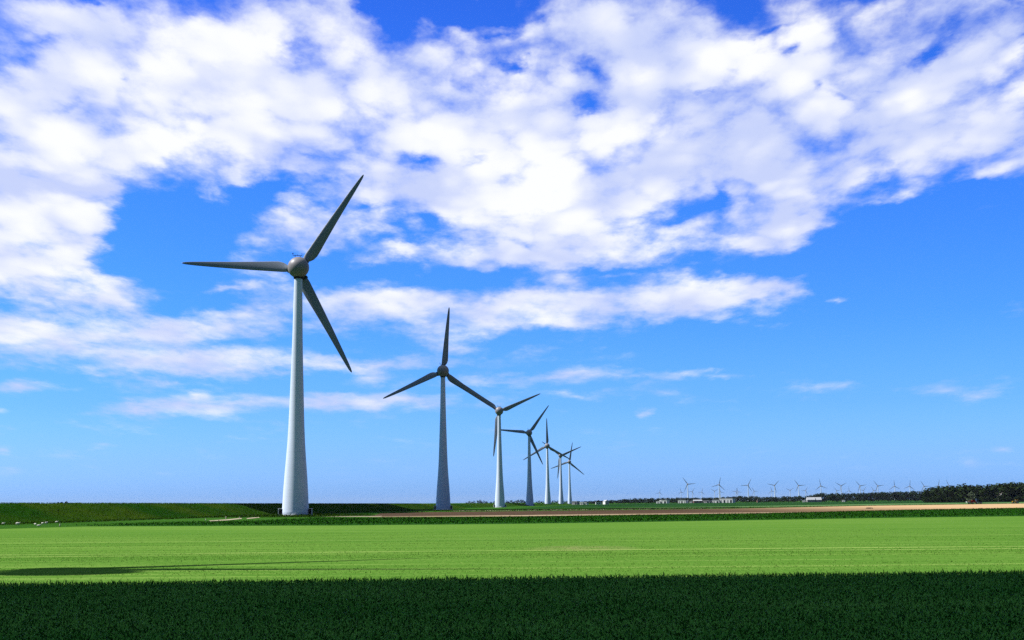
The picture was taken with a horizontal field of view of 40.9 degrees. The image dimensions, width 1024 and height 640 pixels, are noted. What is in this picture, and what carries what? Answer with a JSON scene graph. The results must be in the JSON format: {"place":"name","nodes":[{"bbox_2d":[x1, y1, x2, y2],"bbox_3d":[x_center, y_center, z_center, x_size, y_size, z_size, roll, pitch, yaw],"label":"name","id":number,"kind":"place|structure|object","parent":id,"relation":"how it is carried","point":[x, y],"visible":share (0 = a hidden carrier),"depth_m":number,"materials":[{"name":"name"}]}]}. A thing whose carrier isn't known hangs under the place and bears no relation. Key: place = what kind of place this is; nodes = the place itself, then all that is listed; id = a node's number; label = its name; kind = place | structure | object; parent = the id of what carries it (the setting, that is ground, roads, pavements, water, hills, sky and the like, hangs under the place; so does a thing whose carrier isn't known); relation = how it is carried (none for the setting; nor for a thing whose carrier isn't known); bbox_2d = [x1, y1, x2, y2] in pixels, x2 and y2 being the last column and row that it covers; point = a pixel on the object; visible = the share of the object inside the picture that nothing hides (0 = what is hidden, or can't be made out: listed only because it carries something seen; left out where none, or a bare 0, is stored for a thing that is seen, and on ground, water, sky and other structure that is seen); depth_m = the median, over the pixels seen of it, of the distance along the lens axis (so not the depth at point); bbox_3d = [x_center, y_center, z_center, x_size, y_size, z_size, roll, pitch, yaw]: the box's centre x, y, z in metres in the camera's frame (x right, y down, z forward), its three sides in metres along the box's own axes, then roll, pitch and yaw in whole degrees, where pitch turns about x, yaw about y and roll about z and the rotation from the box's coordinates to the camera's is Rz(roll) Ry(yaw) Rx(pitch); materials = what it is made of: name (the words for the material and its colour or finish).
{"place":"outdoors","nodes":[
{"label":"outdoors","id":0,"kind":"place"},
{"bbox_2d":[0,502,464,524],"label":"verge grass","id":1,"kind":"structure","parent":0,"point":[185,517],"depth_m":430.76,"materials":[{"name":"green plant"}]},
{"bbox_2d":[0,503,571,522],"bbox_3d":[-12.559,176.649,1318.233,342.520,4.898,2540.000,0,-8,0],"label":"dike embankment","id":2,"kind":"structure","parent":0,"point":[14,513],"depth_m":410.57,"materials":[{"name":"green plant"}]},
{"bbox_2d":[325,516,380,516],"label":"hardstanding","id":3,"kind":"structure","parent":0,"point":[354,516],"depth_m":400.70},
{"bbox_2d":[0,500,997,528],"bbox_3d":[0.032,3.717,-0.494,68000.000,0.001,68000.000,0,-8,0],"label":"ground","id":4,"kind":"structure","parent":0,"point":[50,524],"depth_m":386.29,"materials":[{"name":"green plant"}]},
{"bbox_2d":[202,513,374,517],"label":"rough grass","id":5,"kind":"structure","parent":4,"relation":"on","point":[282,515],"depth_m":403.83,"materials":[{"name":"green plant"}]},
{"bbox_2d":[468,387,538,506],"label":"wind turbine","id":6,"kind":"object","parent":4,"relation":"on","point":[499,497],"visible":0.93,"depth_m":1088.04,"materials":[{"name":"paint"}]},
{"bbox_2d":[501,405,548,505],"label":"wind turbine","id":7,"kind":"object","parent":4,"relation":"on","point":[529,493],"visible":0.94,"depth_m":1437.01,"materials":[{"name":"paint"}]},
{"bbox_2d":[523,418,570,503],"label":"wind turbine","id":8,"kind":"object","parent":4,"relation":"on","point":[547,490],"visible":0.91,"depth_m":1776.03,"materials":[{"name":"paint"}]},
{"bbox_2d":[543,442,579,503],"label":"wind turbine","id":9,"kind":"object","parent":4,"relation":"on","point":[561,500],"visible":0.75,"depth_m":2145.74,"materials":[{"name":"paint"}]},
{"bbox_2d":[551,442,582,503],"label":"wind turbine","id":10,"kind":"object","parent":4,"relation":"on","point":[569,489],"visible":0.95,"depth_m":2494.11,"materials":[{"name":"paint"}]},
{"bbox_2d":[0,570,1023,639],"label":"dark crop field","id":11,"kind":"structure","parent":0,"point":[535,607],"depth_m":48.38,"materials":[{"name":"plant"}]},
{"bbox_2d":[0,567,1020,586],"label":"crop edge","id":12,"kind":"object","parent":11,"relation":"on","point":[426,578],"visible":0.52,"depth_m":64.02,"materials":[{"name":"green plant"}]},
{"bbox_2d":[0,516,1023,588],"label":"pale crop field","id":13,"kind":"structure","parent":0,"point":[1005,524],"depth_m":111.27,"materials":[{"name":"green plant"}]},
{"bbox_2d":[0,0,1023,503],"label":"sky","id":14,"kind":"structure","parent":0,"point":[765,243],"materials":[{"name":"blue"}]},
{"bbox_2d":[67,507,1023,526],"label":"beet field","id":15,"kind":"structure","parent":0,"point":[423,523],"depth_m":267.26,"materials":[{"name":"green plant"}]},
{"bbox_2d":[571,501,579,504],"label":"farm shed","id":16,"kind":"structure","parent":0,"point":[575,503],"depth_m":1810.53,"materials":[{"name":"white"}]},
{"bbox_2d":[678,500,687,502],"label":"farm shed","id":17,"kind":"structure","parent":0,"point":[682,501],"depth_m":2324.16,"materials":[{"name":"white paint"}]},
{"bbox_2d":[367,503,1023,518],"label":"bare soil field","id":18,"kind":"structure","parent":0,"point":[663,511],"depth_m":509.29,"materials":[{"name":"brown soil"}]},
{"bbox_2d":[720,498,735,502],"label":"farm shed","id":19,"kind":"structure","parent":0,"point":[727,500],"depth_m":2313.04,"materials":[{"name":"white paint"}]},
{"bbox_2d":[530,501,1022,507],"bbox_3d":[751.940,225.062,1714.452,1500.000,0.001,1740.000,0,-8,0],"label":"green field","id":20,"kind":"structure","parent":0,"point":[716,504],"depth_m":1324.94,"materials":[{"name":"green plant"}]},
{"bbox_2d":[806,497,814,501],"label":"farmhouse","id":21,"kind":"object","parent":20,"relation":"on","point":[810,499],"visible":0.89,"depth_m":2325.01,"materials":[{"name":"white glass"}]},
{"bbox_2d":[815,497,821,501],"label":"farmhouse","id":22,"kind":"object","parent":20,"relation":"on","point":[818,499],"visible":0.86,"depth_m":2327.03,"materials":[{"name":"white glass"}]},
{"bbox_2d":[820,495,831,501],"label":"broadleaf tree","id":23,"kind":"object","parent":20,"relation":"on","point":[826,498],"visible":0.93,"depth_m":2393.56,"materials":[{"name":"green plant"}]},
{"bbox_2d":[848,494,858,501],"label":"broadleaf tree","id":24,"kind":"object","parent":20,"relation":"on","point":[852,497],"visible":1,"depth_m":2395.59,"materials":[{"name":"green plant"}]},
{"bbox_2d":[855,494,865,501],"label":"broadleaf tree","id":25,"kind":"object","parent":20,"relation":"on","point":[860,495],"visible":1,"depth_m":2393.17,"materials":[{"name":"green plant"}]},
{"bbox_2d":[858,493,870,500],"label":"broadleaf tree","id":26,"kind":"object","parent":20,"relation":"on","point":[866,495],"visible":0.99,"depth_m":2400.53,"materials":[{"name":"green plant"}]},
{"bbox_2d":[872,493,880,500],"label":"broadleaf tree","id":27,"kind":"object","parent":20,"relation":"on","point":[876,499],"visible":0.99,"depth_m":2403.15,"materials":[{"name":"green plant"}]},
{"bbox_2d":[878,492,888,500],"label":"broadleaf tree","id":28,"kind":"object","parent":20,"relation":"on","point":[881,493],"visible":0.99,"depth_m":2393.68,"materials":[{"name":"green plant"}]},
{"bbox_2d":[881,492,893,500],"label":"broadleaf tree","id":29,"kind":"object","parent":20,"relation":"on","point":[889,495],"visible":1,"depth_m":2393.52,"materials":[{"name":"green plant"}]},
{"bbox_2d":[893,492,905,500],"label":"broadleaf tree","id":30,"kind":"object","parent":20,"relation":"on","point":[902,496],"visible":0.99,"depth_m":2392.82,"materials":[{"name":"green plant"}]},
{"bbox_2d":[905,492,918,500],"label":"broadleaf tree","id":31,"kind":"object","parent":20,"relation":"on","point":[906,494],"visible":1,"depth_m":2394.98,"materials":[{"name":"green plant"}]},
{"bbox_2d":[911,492,921,500],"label":"broadleaf tree","id":32,"kind":"object","parent":20,"relation":"on","point":[916,496],"visible":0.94,"depth_m":2395.14,"materials":[{"name":"green plant"}]},
{"bbox_2d":[922,490,930,502],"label":"broadleaf tree","id":33,"kind":"object","parent":20,"relation":"on","point":[925,493],"visible":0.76,"depth_m":1419.57,"materials":[{"name":"green plant"}]},
{"bbox_2d":[927,490,941,500],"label":"broadleaf tree","id":34,"kind":"object","parent":20,"relation":"on","point":[933,495],"visible":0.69,"depth_m":1416.15,"materials":[{"name":"green plant"}]},
{"bbox_2d":[937,489,949,501],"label":"broadleaf tree","id":35,"kind":"object","parent":20,"relation":"on","point":[941,494],"visible":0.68,"depth_m":1415.80,"materials":[{"name":"green plant"}]},
{"bbox_2d":[942,487,952,499],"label":"broadleaf tree","id":36,"kind":"object","parent":20,"relation":"on","point":[947,490],"visible":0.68,"depth_m":1421.53,"materials":[{"name":"green plant"}]},
{"bbox_2d":[949,487,956,500],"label":"broadleaf tree","id":37,"kind":"object","parent":20,"relation":"on","point":[951,490],"visible":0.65,"depth_m":1424.03,"materials":[{"name":"green plant"}]},
{"bbox_2d":[953,487,968,501],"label":"broadleaf tree","id":38,"kind":"object","parent":20,"relation":"on","point":[960,495],"visible":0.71,"depth_m":1416.46,"materials":[{"name":"green plant"}]},
{"bbox_2d":[962,487,973,499],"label":"broadleaf tree","id":39,"kind":"object","parent":20,"relation":"on","point":[969,489],"visible":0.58,"depth_m":1416.67,"materials":[{"name":"green plant"}]},
{"bbox_2d":[966,492,975,500],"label":"willow tree","id":40,"kind":"object","parent":20,"relation":"on","point":[972,496],"visible":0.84,"depth_m":1372.85,"materials":[{"name":"green plant"}]},
{"bbox_2d":[968,487,980,497],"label":"broadleaf tree","id":41,"kind":"object","parent":20,"relation":"on","point":[977,494],"visible":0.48,"depth_m":1419.70,"materials":[{"name":"green plant"}]},
{"bbox_2d":[978,488,991,500],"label":"broadleaf tree","id":42,"kind":"object","parent":20,"relation":"on","point":[983,491],"visible":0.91,"depth_m":1409.12,"materials":[{"name":"green plant"}]},
{"bbox_2d":[981,486,993,500],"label":"broadleaf tree","id":43,"kind":"object","parent":20,"relation":"on","point":[989,491],"visible":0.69,"depth_m":1418.22,"materials":[{"name":"green plant"}]},
{"bbox_2d":[987,486,997,501],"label":"broadleaf tree","id":44,"kind":"object","parent":20,"relation":"on","point":[994,491],"visible":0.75,"depth_m":1423.23,"materials":[{"name":"green plant"}]},
{"bbox_2d":[991,484,1000,497],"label":"broadleaf tree","id":45,"kind":"object","parent":20,"relation":"on","point":[996,488],"visible":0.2,"depth_m":1446.51,"materials":[{"name":"green plant"}]},
{"bbox_2d":[997,486,1010,500],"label":"broadleaf tree","id":46,"kind":"object","parent":20,"relation":"on","point":[1005,491],"visible":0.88,"depth_m":1414.05,"materials":[{"name":"green plant"}]},
{"bbox_2d":[1005,484,1015,499],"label":"broadleaf tree","id":47,"kind":"object","parent":20,"relation":"on","point":[1011,489],"visible":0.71,"depth_m":1419.84,"materials":[{"name":"green plant"}]},
{"bbox_2d":[1010,486,1022,500],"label":"broadleaf tree","id":48,"kind":"object","parent":20,"relation":"on","point":[1016,488],"visible":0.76,"depth_m":1422.36,"materials":[{"name":"green plant"}]},
{"bbox_2d":[1015,482,1023,495],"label":"broadleaf tree","id":49,"kind":"object","parent":20,"relation":"on","point":[1019,486],"visible":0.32,"depth_m":1446.81,"materials":[{"name":"green plant"}]},
{"bbox_2d":[593,502,1023,508],"bbox_3d":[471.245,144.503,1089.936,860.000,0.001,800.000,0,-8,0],"label":"pale green field","id":50,"kind":"structure","parent":0,"point":[844,504],"depth_m":933.11,"materials":[{"name":"green plant"}]},
{"bbox_2d":[966,500,975,503],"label":"field machine","id":51,"kind":"object","parent":50,"relation":"on","point":[971,502],"visible":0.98,"depth_m":935.34,"materials":[{"name":"metal"}]},
{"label":"turbine mound","id":52,"kind":"structure","parent":0,"visible":0},
{"bbox_2d":[182,175,363,515],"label":"wind turbine","id":53,"kind":"object","parent":52,"relation":"on","point":[295,494],"visible":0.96,"depth_m":420.83,"materials":[{"name":"paint"}]},
{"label":"turbine mound","id":54,"kind":"structure","parent":0,"visible":0},
{"bbox_2d":[383,308,495,509],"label":"wind turbine","id":55,"kind":"object","parent":54,"relation":"on","point":[443,492],"visible":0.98,"depth_m":755.70,"materials":[{"name":"paint"}]}
]}

